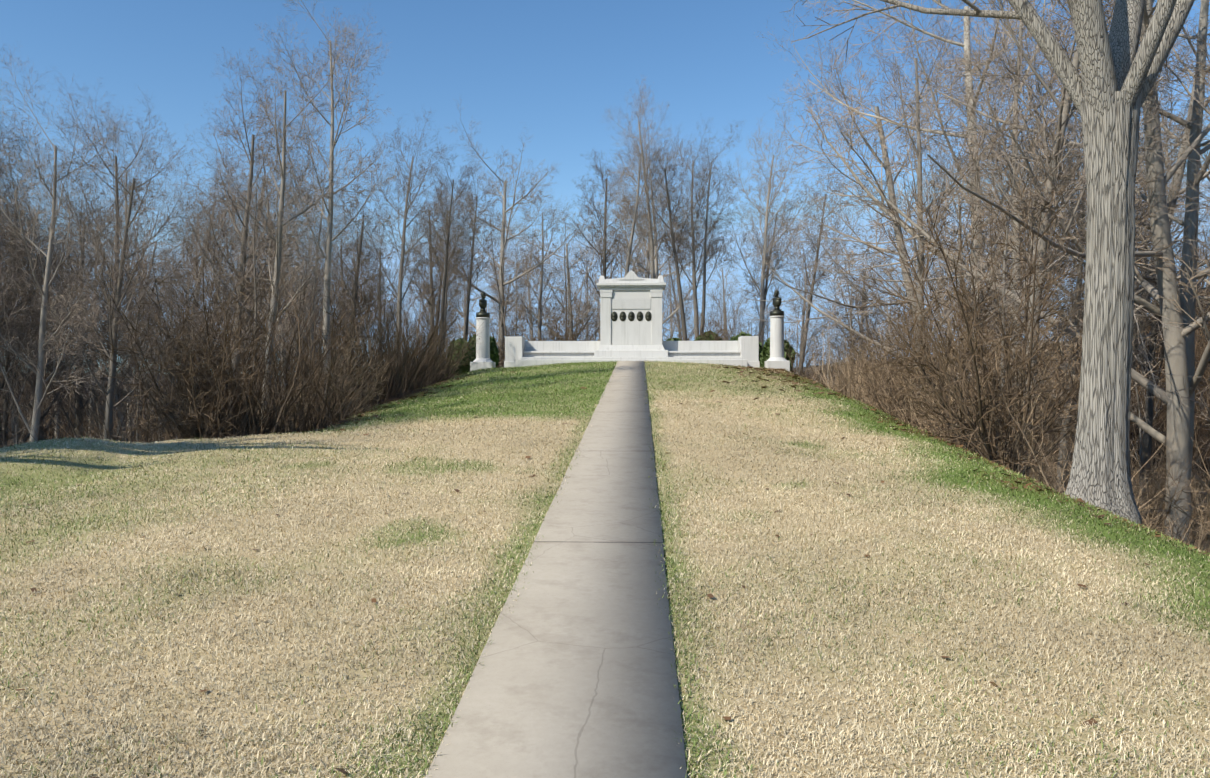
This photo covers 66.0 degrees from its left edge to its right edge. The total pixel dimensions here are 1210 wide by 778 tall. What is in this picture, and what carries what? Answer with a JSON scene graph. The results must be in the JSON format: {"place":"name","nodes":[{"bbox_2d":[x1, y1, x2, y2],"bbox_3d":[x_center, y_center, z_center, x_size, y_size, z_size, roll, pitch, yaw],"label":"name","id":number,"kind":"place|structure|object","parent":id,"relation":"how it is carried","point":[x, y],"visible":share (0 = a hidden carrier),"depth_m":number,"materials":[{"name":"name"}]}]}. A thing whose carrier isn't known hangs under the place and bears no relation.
{"place":"outdoors","nodes":[
{"label":"outdoors","id":0,"kind":"place"},
{"bbox_2d":[0,285,1209,777],"bbox_3d":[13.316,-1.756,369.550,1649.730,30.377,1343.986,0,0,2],"label":"ground","id":1,"kind":"structure","parent":0,"point":[380,555],"depth_m":7.73,"materials":[{"name":"plant"}]},
{"bbox_2d":[0,223,64,445],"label":"tree","id":2,"kind":"object","parent":1,"relation":"on","point":[6,414],"visible":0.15,"depth_m":32.17,"materials":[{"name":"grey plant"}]},
{"bbox_2d":[0,125,91,444],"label":"tree","id":3,"kind":"object","parent":1,"relation":"on","point":[13,421],"visible":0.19,"depth_m":36.02,"materials":[{"name":"brown plant"}]},
{"bbox_2d":[0,41,133,442],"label":"tree","id":4,"kind":"object","parent":1,"relation":"on","point":[40,372],"visible":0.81,"depth_m":25.51,"materials":[{"name":"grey plant"}]},
{"bbox_2d":[0,158,150,441],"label":"vine tree","id":5,"kind":"object","parent":1,"relation":"on","point":[39,436],"visible":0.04,"depth_m":37.78,"materials":[{"name":"brown plant"}]},
{"bbox_2d":[1,168,156,437],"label":"tree","id":6,"kind":"object","parent":1,"relation":"on","point":[82,263],"visible":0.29,"depth_m":31.80,"materials":[{"name":"brown plant"}]},
{"bbox_2d":[0,80,161,447],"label":"vine tree","id":7,"kind":"object","parent":1,"relation":"on","point":[32,325],"visible":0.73,"depth_m":26.98,"materials":[{"name":"brown plant"}]},
{"bbox_2d":[1,370,171,443],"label":"thicket","id":8,"kind":"object","parent":1,"relation":"on","point":[50,433],"visible":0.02,"depth_m":61.57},
{"bbox_2d":[0,78,205,438],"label":"tree","id":9,"kind":"object","parent":1,"relation":"on","point":[116,182],"visible":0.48,"depth_m":34.01,"materials":[{"name":"brown plant"}]},
{"bbox_2d":[27,247,182,441],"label":"tree","id":10,"kind":"object","parent":1,"relation":"on","point":[117,385],"visible":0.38,"depth_m":28.09,"materials":[{"name":"brown plant"}]},
{"bbox_2d":[67,126,170,437],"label":"tree","id":11,"kind":"object","parent":1,"relation":"on","point":[133,220],"visible":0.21,"depth_m":60.41,"materials":[{"name":"brown plant"}]},
{"bbox_2d":[27,67,218,440],"bbox_3d":[-11.320,-0.889,22.207,3.756,12.807,4.976,0,0,3],"label":"tree","id":12,"kind":"object","parent":1,"relation":"on","point":[118,298],"visible":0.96,"depth_m":21.99,"materials":[{"name":"brown plant"}]},
{"bbox_2d":[85,285,169,442],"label":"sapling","id":13,"kind":"object","parent":1,"relation":"on","point":[138,413],"visible":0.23,"depth_m":25.45,"materials":[{"name":"brown plant"}]},
{"bbox_2d":[56,180,211,441],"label":"tree","id":14,"kind":"object","parent":1,"relation":"on","point":[147,298],"visible":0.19,"depth_m":37.81,"materials":[{"name":"brown plant"}]},
{"bbox_2d":[57,374,252,442],"bbox_3d":[-10.034,1.773,21.781,4.983,4.328,3.395,1,0,-32],"label":"bare shrub","id":15,"kind":"object","parent":1,"relation":"on","point":[132,428],"visible":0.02,"depth_m":20.95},
{"bbox_2d":[105,240,206,435],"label":"tree","id":16,"kind":"object","parent":1,"relation":"on","point":[165,320],"visible":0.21,"depth_m":37.44,"materials":[{"name":"brown plant"}]},
{"bbox_2d":[87,268,286,442],"bbox_3d":[-8.732,-0.179,19.366,3.714,4.734,5.450,-2,4,-37],"label":"bare shrub","id":17,"kind":"object","parent":1,"relation":"on","point":[190,412],"visible":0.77,"depth_m":18.96,"materials":[{"name":"plant"}]},
{"bbox_2d":[152,159,242,403],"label":"tree","id":18,"kind":"object","parent":1,"relation":"on","point":[190,236],"visible":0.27,"depth_m":47.14,"materials":[{"name":"brown plant"}]},
{"bbox_2d":[147,196,264,412],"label":"tree","id":19,"kind":"object","parent":1,"relation":"on","point":[196,310],"visible":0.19,"depth_m":33.81,"materials":[{"name":"brown plant"}]},
{"bbox_2d":[120,124,294,437],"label":"tree","id":20,"kind":"object","parent":1,"relation":"on","point":[194,239],"visible":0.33,"depth_m":41.00,"materials":[{"name":"brown plant"}]},
{"bbox_2d":[61,219,403,438],"bbox_3d":[-7.946,-0.710,20.330,6.824,6.101,4.970,1,0,-16],"label":"bush","id":21,"kind":"object","parent":1,"relation":"on","point":[215,366],"visible":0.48,"depth_m":20.13,"materials":[{"name":"plant"}]},
{"bbox_2d":[126,101,346,427],"bbox_3d":[-13.354,-2.620,34.387,8.039,18.125,8.063,0,1,-37],"label":"vine tree","id":22,"kind":"object","parent":1,"relation":"on","point":[302,248],"visible":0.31,"depth_m":34.76,"materials":[{"name":"brown plant"}]},
{"bbox_2d":[163,137,316,396],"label":"sapling","id":23,"kind":"object","parent":1,"relation":"on","point":[255,297],"visible":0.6,"depth_m":26.27,"materials":[{"name":"brown plant"}]},
{"bbox_2d":[6,210,500,445],"bbox_3d":[-32.422,0.681,32.874,57.285,15.168,34.348,0,0,2],"label":"thicket","id":24,"kind":"object","parent":1,"relation":"on","point":[394,369],"visible":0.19,"depth_m":23.02,"materials":[{"name":"plant"}]},
{"bbox_2d":[171,47,335,429],"bbox_3d":[-10.821,-2.519,28.002,5.224,14.792,4.728,1,-2,44],"label":"tree","id":25,"kind":"object","parent":1,"relation":"on","point":[245,220],"visible":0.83,"depth_m":27.79,"materials":[{"name":"brown plant"}]},
{"bbox_2d":[146,38,371,425],"bbox_3d":[-9.063,-3.563,25.322,5.091,12.095,5.204,0,0,-5],"label":"tree","id":26,"kind":"object","parent":1,"relation":"on","point":[279,246],"visible":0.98,"depth_m":25.47,"materials":[{"name":"brown plant"}]},
{"bbox_2d":[186,108,343,416],"bbox_3d":[-12.552,-3.839,34.883,5.325,13.980,6.051,0,0,-7],"label":"sapling","id":27,"kind":"object","parent":1,"relation":"on","point":[281,256],"visible":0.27,"depth_m":34.77,"materials":[{"name":"brown plant"}]},
{"bbox_2d":[195,149,341,409],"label":"tree","id":28,"kind":"object","parent":1,"relation":"on","point":[311,297],"visible":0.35,"depth_m":32.11,"materials":[{"name":"brown plant"}]},
{"bbox_2d":[250,282,376,414],"bbox_3d":[-9.187,-0.921,30.738,4.029,5.070,4.426,0,0,14],"label":"brush","id":29,"kind":"object","parent":1,"relation":"on","point":[336,344],"visible":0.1,"depth_m":30.91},
{"bbox_2d":[236,0,406,422],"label":"tree","id":30,"kind":"object","parent":1,"relation":"on","point":[332,145],"visible":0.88,"depth_m":30.18,"materials":[{"name":"grey plant"}]},
{"bbox_2d":[267,143,376,397],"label":"tree","id":31,"kind":"object","parent":1,"relation":"on","point":[344,243],"visible":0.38,"depth_m":36.10,"materials":[{"name":"brown plant"}]},
{"bbox_2d":[303,212,388,349],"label":"tree","id":32,"kind":"object","parent":1,"relation":"on","point":[344,274],"visible":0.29,"depth_m":49.33,"materials":[{"name":"brown plant"}]},
{"bbox_2d":[311,311,388,421],"bbox_3d":[-7.262,-0.439,25.571,2.233,3.678,2.842,0,0,-33],"label":"bush","id":33,"kind":"object","parent":1,"relation":"on","point":[358,410],"visible":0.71,"depth_m":25.32,"materials":[{"name":"plant"}]},
{"bbox_2d":[310,174,403,361],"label":"tree","id":34,"kind":"object","parent":1,"relation":"on","point":[355,286],"visible":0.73,"depth_m":39.44,"materials":[{"name":"brown plant"}]},
{"bbox_2d":[320,214,407,360],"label":"tree","id":35,"kind":"object","parent":1,"relation":"on","point":[367,284],"visible":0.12,"depth_m":54.55,"materials":[{"name":"brown plant"}]},
{"bbox_2d":[343,209,415,389],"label":"tree","id":36,"kind":"object","parent":1,"relation":"on","point":[377,302],"visible":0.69,"depth_m":47.34,"materials":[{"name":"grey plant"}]},
{"bbox_2d":[351,110,471,381],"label":"tree","id":37,"kind":"object","parent":1,"relation":"on","point":[403,251],"visible":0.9,"depth_m":44.29,"materials":[{"name":"brown plant"}]},
{"bbox_2d":[359,299,480,383],"bbox_3d":[-7.649,-1.832,38.703,5.204,4.137,2.964,0,0,-13],"label":"bush","id":38,"kind":"object","parent":1,"relation":"on","point":[443,352],"visible":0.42,"depth_m":39.00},
{"bbox_2d":[384,169,479,350],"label":"tree","id":39,"kind":"object","parent":1,"relation":"on","point":[431,281],"visible":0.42,"depth_m":58.39,"materials":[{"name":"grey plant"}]},
{"bbox_2d":[403,226,475,353],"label":"tree","id":40,"kind":"object","parent":1,"relation":"on","point":[438,306],"visible":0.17,"depth_m":63.09,"materials":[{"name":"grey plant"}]},
{"bbox_2d":[406,164,490,344],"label":"tree","id":41,"kind":"object","parent":1,"relation":"on","point":[442,273],"visible":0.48,"depth_m":54.37,"materials":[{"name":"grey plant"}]},
{"bbox_2d":[417,126,494,354],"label":"tree","id":42,"kind":"object","parent":1,"relation":"on","point":[446,264],"visible":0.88,"depth_m":50.12,"materials":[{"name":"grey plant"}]},
{"bbox_2d":[449,338,475,375],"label":"evergreen shrub","id":43,"kind":"object","parent":1,"relation":"on","point":[462,369],"visible":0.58,"depth_m":47.79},
{"bbox_2d":[449,144,516,341],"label":"tree","id":44,"kind":"object","parent":1,"relation":"on","point":[468,290],"visible":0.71,"depth_m":60.19,"materials":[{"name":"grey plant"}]},
{"bbox_2d":[470,317,495,370],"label":"bust column","id":45,"kind":"structure","parent":1,"relation":"on","point":[482,360],"depth_m":44.62,"materials":[{"name":"stone"}]},
{"bbox_2d":[464,194,526,336],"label":"tree","id":46,"kind":"object","parent":1,"relation":"on","point":[499,295],"visible":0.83,"depth_m":64.59,"materials":[{"name":"brown plant"}]},
{"bbox_2d":[407,101,586,365],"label":"tree","id":47,"kind":"object","parent":1,"relation":"on","point":[501,273],"visible":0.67,"depth_m":69.49,"materials":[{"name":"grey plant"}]},
{"bbox_2d":[474,231,543,347],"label":"tree","id":48,"kind":"object","parent":1,"relation":"on","point":[506,316],"visible":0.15,"depth_m":79.40,"materials":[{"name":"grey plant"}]},
{"bbox_2d":[479,216,582,339],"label":"tree","id":49,"kind":"object","parent":1,"relation":"on","point":[530,326],"visible":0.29,"depth_m":88.04,"materials":[{"name":"brown plant"}]},
{"bbox_2d":[499,185,589,340],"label":"tree","id":50,"kind":"object","parent":1,"relation":"on","point":[541,298],"visible":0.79,"depth_m":74.18,"materials":[{"name":"brown plant"}]},
{"bbox_2d":[511,276,599,340],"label":"brush","id":51,"kind":"object","parent":1,"relation":"on","point":[554,318],"visible":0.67,"depth_m":56.64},
{"bbox_2d":[425,361,686,777],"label":"footpath","id":52,"kind":"structure","parent":1,"relation":"on","point":[574,675],"depth_m":6.22,"materials":[{"name":"concrete"}]},
{"bbox_2d":[523,204,590,333],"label":"sapling","id":53,"kind":"object","parent":1,"relation":"on","point":[566,288],"visible":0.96,"depth_m":59.13,"materials":[{"name":"brown plant"}]},
{"bbox_2d":[504,188,618,340],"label":"tree","id":54,"kind":"object","parent":1,"relation":"on","point":[568,268],"visible":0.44,"depth_m":78.75,"materials":[{"name":"brown plant"}]},
{"bbox_2d":[561,143,641,295],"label":"tree","id":55,"kind":"object","parent":1,"relation":"on","point":[603,262],"visible":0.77,"depth_m":69.58,"materials":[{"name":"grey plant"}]},
{"bbox_2d":[7,365,1206,777],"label":"fallen leaves","id":56,"kind":"object","parent":1,"relation":"on","point":[1091,721],"visible":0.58,"depth_m":16.99,"materials":[{"name":"brown plant"}]},
{"bbox_2d":[10,277,1209,455],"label":"thicket","id":57,"kind":"object","parent":1,"relation":"on","point":[803,361],"depth_m":57.25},
{"bbox_2d":[504,270,759,367],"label":"monument","id":58,"kind":"object","parent":1,"relation":"on","point":[630,315],"visible":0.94,"depth_m":45.06,"materials":[{"name":"stone"}]},
{"bbox_2d":[584,124,685,277],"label":"tree","id":59,"kind":"object","parent":1,"relation":"on","point":[630,244],"visible":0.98,"depth_m":59.35,"materials":[{"name":"grey plant"}]},
{"bbox_2d":[570,181,729,339],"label":"tree","id":60,"kind":"object","parent":1,"relation":"on","point":[673,273],"visible":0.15,"depth_m":78.67,"materials":[{"name":"brown plant"}]},
{"bbox_2d":[601,75,705,278],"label":"tree","id":61,"kind":"object","parent":1,"relation":"on","point":[652,270],"visible":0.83,"depth_m":62.12,"materials":[{"name":"grey plant"}]},
{"bbox_2d":[604,122,714,298],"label":"tree","id":62,"kind":"object","parent":1,"relation":"on","point":[656,265],"visible":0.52,"depth_m":67.08,"materials":[{"name":"grey plant"}]},
{"bbox_2d":[626,137,712,340],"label":"tree","id":63,"kind":"object","parent":1,"relation":"on","point":[675,250],"visible":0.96,"depth_m":59.78,"materials":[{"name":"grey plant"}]},
{"bbox_2d":[635,229,716,340],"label":"tree","id":64,"kind":"object","parent":1,"relation":"on","point":[677,315],"visible":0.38,"depth_m":91.84,"materials":[{"name":"grey plant"}]},
{"bbox_2d":[648,116,749,338],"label":"tree","id":65,"kind":"object","parent":1,"relation":"on","point":[694,271],"visible":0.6,"depth_m":67.07,"materials":[{"name":"grey plant"}]},
{"bbox_2d":[665,119,749,333],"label":"tree","id":66,"kind":"object","parent":1,"relation":"on","point":[705,240],"visible":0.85,"depth_m":62.38,"materials":[{"name":"grey plant"}]},
{"bbox_2d":[686,240,758,340],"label":"tree","id":67,"kind":"object","parent":1,"relation":"on","point":[723,279],"visible":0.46,"depth_m":100.47,"materials":[{"name":"grey plant"}]},
{"bbox_2d":[706,272,766,340],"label":"tree","id":68,"kind":"object","parent":1,"relation":"on","point":[725,309],"visible":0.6,"depth_m":90.32,"materials":[{"name":"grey plant"}]},
{"bbox_2d":[717,109,828,367],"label":"tree","id":69,"kind":"object","parent":1,"relation":"on","point":[762,273],"visible":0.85,"depth_m":67.09,"materials":[{"name":"grey plant"}]},
{"bbox_2d":[740,164,806,327],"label":"tree","id":70,"kind":"object","parent":1,"relation":"on","point":[766,278],"visible":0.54,"depth_m":69.97,"materials":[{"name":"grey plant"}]},
{"bbox_2d":[764,316,789,371],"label":"bust column","id":71,"kind":"structure","parent":1,"relation":"on","point":[777,359],"depth_m":44.09,"materials":[{"name":"stone"}]},
{"bbox_2d":[760,338,795,371],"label":"evergreen shrub","id":72,"kind":"object","parent":1,"relation":"on","point":[765,354],"visible":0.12,"depth_m":53.68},
{"bbox_2d":[742,238,855,380],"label":"tree","id":73,"kind":"object","parent":1,"relation":"on","point":[813,335],"visible":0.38,"depth_m":75.33,"materials":[{"name":"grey plant"}]},
{"bbox_2d":[773,141,873,374],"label":"tree","id":74,"kind":"object","parent":1,"relation":"on","point":[801,362],"visible":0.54,"depth_m":59.85,"materials":[{"name":"grey plant"}]},
{"bbox_2d":[785,328,865,389],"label":"brush","id":75,"kind":"object","parent":1,"relation":"on","point":[819,361],"visible":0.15,"depth_m":50.88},
{"bbox_2d":[824,333,873,399],"bbox_3d":[9.910,-0.761,36.761,1.877,3.258,2.647,0,0,32],"label":"brush","id":76,"kind":"object","parent":1,"relation":"on","point":[841,384],"visible":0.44,"depth_m":36.51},
{"bbox_2d":[808,258,903,394],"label":"bare shrub","id":77,"kind":"object","parent":1,"relation":"on","point":[855,324],"visible":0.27,"depth_m":76.45,"materials":[{"name":"brown plant"}]},
{"bbox_2d":[823,267,888,381],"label":"tree","id":78,"kind":"object","parent":1,"relation":"on","point":[859,323],"visible":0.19,"depth_m":76.31,"materials":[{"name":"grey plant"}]},
{"bbox_2d":[813,231,911,383],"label":"bare shrub","id":79,"kind":"object","parent":1,"relation":"on","point":[839,328],"visible":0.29,"depth_m":74.82,"materials":[{"name":"brown plant"}]},
{"bbox_2d":[696,7,1063,403],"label":"spreading tree","id":80,"kind":"object","parent":1,"relation":"on","point":[887,167],"visible":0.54,"depth_m":50.25,"materials":[{"name":"brown plant"}]},
{"bbox_2d":[773,0,1010,414],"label":"tree","id":81,"kind":"object","parent":1,"relation":"on","point":[918,185],"visible":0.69,"depth_m":36.53,"materials":[{"name":"brown plant"}]},
{"bbox_2d":[829,280,970,428],"bbox_3d":[9.473,-0.503,28.935,5.126,6.292,7.039,-1,2,-2],"label":"brush","id":82,"kind":"object","parent":1,"relation":"on","point":[876,383],"visible":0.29,"depth_m":29.34,"materials":[{"name":"plant"}]},
{"bbox_2d":[854,192,984,364],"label":"tree","id":83,"kind":"object","parent":1,"relation":"on","point":[904,285],"visible":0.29,"depth_m":62.20,"materials":[{"name":"brown plant"}]},
{"bbox_2d":[867,310,993,448],"bbox_3d":[9.302,0.518,26.750,4.512,5.453,5.705,-1,1,25],"label":"brush","id":84,"kind":"object","parent":1,"relation":"on","point":[895,415],"visible":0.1,"depth_m":27.31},
{"bbox_2d":[881,341,1067,471],"bbox_3d":[8.759,0.656,22.206,4.098,3.918,3.241,0,3,37],"label":"brush","id":85,"kind":"object","parent":1,"relation":"on","point":[995,440],"visible":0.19,"depth_m":21.86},
{"bbox_2d":[741,0,1209,543],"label":"spreading tree","id":86,"kind":"object","parent":1,"relation":"on","point":[1175,396],"visible":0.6,"depth_m":25.22,"materials":[{"name":"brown plant"}]},
{"bbox_2d":[811,113,1141,476],"bbox_3d":[7.534,-1.468,18.914,6.508,7.989,8.936,-2,1,15],"label":"brush","id":87,"kind":"object","parent":1,"relation":"on","point":[987,450],"visible":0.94,"depth_m":19.10,"materials":[{"name":"plant"}]},
{"bbox_2d":[889,269,1082,477],"bbox_3d":[11.615,0.376,29.535,6.509,7.989,8.937,0,0,-17],"label":"brush","id":88,"kind":"object","parent":1,"relation":"on","point":[994,357],"visible":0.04,"depth_m":27.65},
{"bbox_2d":[780,0,1194,525],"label":"tree","id":89,"kind":"object","parent":1,"relation":"on","point":[1108,89],"visible":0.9,"depth_m":14.06,"materials":[{"name":"grey plant"}]},
{"bbox_2d":[776,0,1209,394],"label":"spreading tree","id":90,"kind":"object","parent":1,"relation":"on","point":[965,45],"visible":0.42,"depth_m":40.36,"materials":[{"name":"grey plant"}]},
{"bbox_2d":[789,290,1209,552],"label":"thicket","id":91,"kind":"object","parent":1,"relation":"on","point":[1035,475],"visible":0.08,"depth_m":24.46,"materials":[{"name":"plant"}]},
{"bbox_2d":[924,79,1084,357],"bbox_3d":[17.646,-3.392,39.660,7.809,20.107,5.929,0,0,21],"label":"tree","id":92,"kind":"object","parent":1,"relation":"on","point":[1002,168],"visible":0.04,"depth_m":39.16,"materials":[{"name":"brown plant"}]},
{"bbox_2d":[930,97,1083,453],"bbox_3d":[9.937,-1.778,23.308,2.966,11.132,4.495,0,0,-31],"label":"sapling","id":93,"kind":"object","parent":1,"relation":"on","point":[1004,266],"visible":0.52,"depth_m":23.43,"materials":[{"name":"brown plant"}]},
{"bbox_2d":[874,248,1150,479],"bbox_3d":[10.396,-0.238,25.131,5.332,6.963,8.957,0,0,0],"label":"brush","id":94,"kind":"object","parent":1,"relation":"on","point":[1055,357],"visible":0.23,"depth_m":23.55,"materials":[{"name":"plant"}]},
{"bbox_2d":[886,0,1184,444],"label":"tree","id":95,"kind":"object","parent":1,"relation":"on","point":[1020,34],"visible":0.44,"depth_m":29.65,"materials":[{"name":"brown plant"}]},
{"bbox_2d":[902,0,1209,475],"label":"tree","id":96,"kind":"object","parent":1,"relation":"on","point":[1063,120],"visible":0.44,"depth_m":24.79,"materials":[{"name":"brown plant"}]},
{"bbox_2d":[943,87,1183,494],"bbox_3d":[16.612,-1.605,33.364,7.538,17.529,7.376,0,1,43],"label":"tree","id":97,"kind":"object","parent":1,"relation":"on","point":[1080,280],"visible":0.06,"depth_m":33.38,"materials":[{"name":"brown plant"}]},
{"bbox_2d":[925,0,1209,468],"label":"bare tree","id":98,"kind":"object","parent":1,"relation":"on","point":[1189,276],"visible":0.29,"depth_m":26.03,"materials":[{"name":"brown plant"}]},
{"bbox_2d":[969,4,1209,416],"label":"bare tree","id":99,"kind":"object","parent":1,"relation":"on","point":[1174,202],"visible":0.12,"depth_m":35.47,"materials":[{"name":"brown plant"}]},
{"bbox_2d":[1006,411,1209,545],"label":"brush","id":100,"kind":"object","parent":1,"relation":"on","point":[1170,507],"visible":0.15,"depth_m":22.60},
{"bbox_2d":[1021,214,1209,546],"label":"thicket","id":101,"kind":"object","parent":1,"relation":"on","point":[1195,425],"depth_m":49.08,"materials":[{"name":"plant"}]},
{"bbox_2d":[1023,399,1209,553],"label":"brush","id":102,"kind":"object","parent":1,"relation":"on","point":[1199,505],"visible":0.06,"depth_m":18.60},
{"bbox_2d":[1133,136,1209,525],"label":"tree","id":103,"kind":"object","parent":1,"relation":"on","point":[1147,440],"visible":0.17,"depth_m":36.37,"materials":[{"name":"grey bark"}]},
{"bbox_2d":[1134,435,1208,539],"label":"brush","id":104,"kind":"object","parent":1,"relation":"on","point":[1160,494],"visible":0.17,"depth_m":34.09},
{"bbox_2d":[1135,38,1209,325],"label":"bare tree","id":105,"kind":"object","parent":1,"relation":"on","point":[1206,187],"visible":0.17,"depth_m":40.66,"materials":[{"name":"brown plant"}]},
{"bbox_2d":[0,0,1209,376],"label":"sky","id":106,"kind":"structure","parent":0,"point":[556,67],"materials":[{"name":"blue"}]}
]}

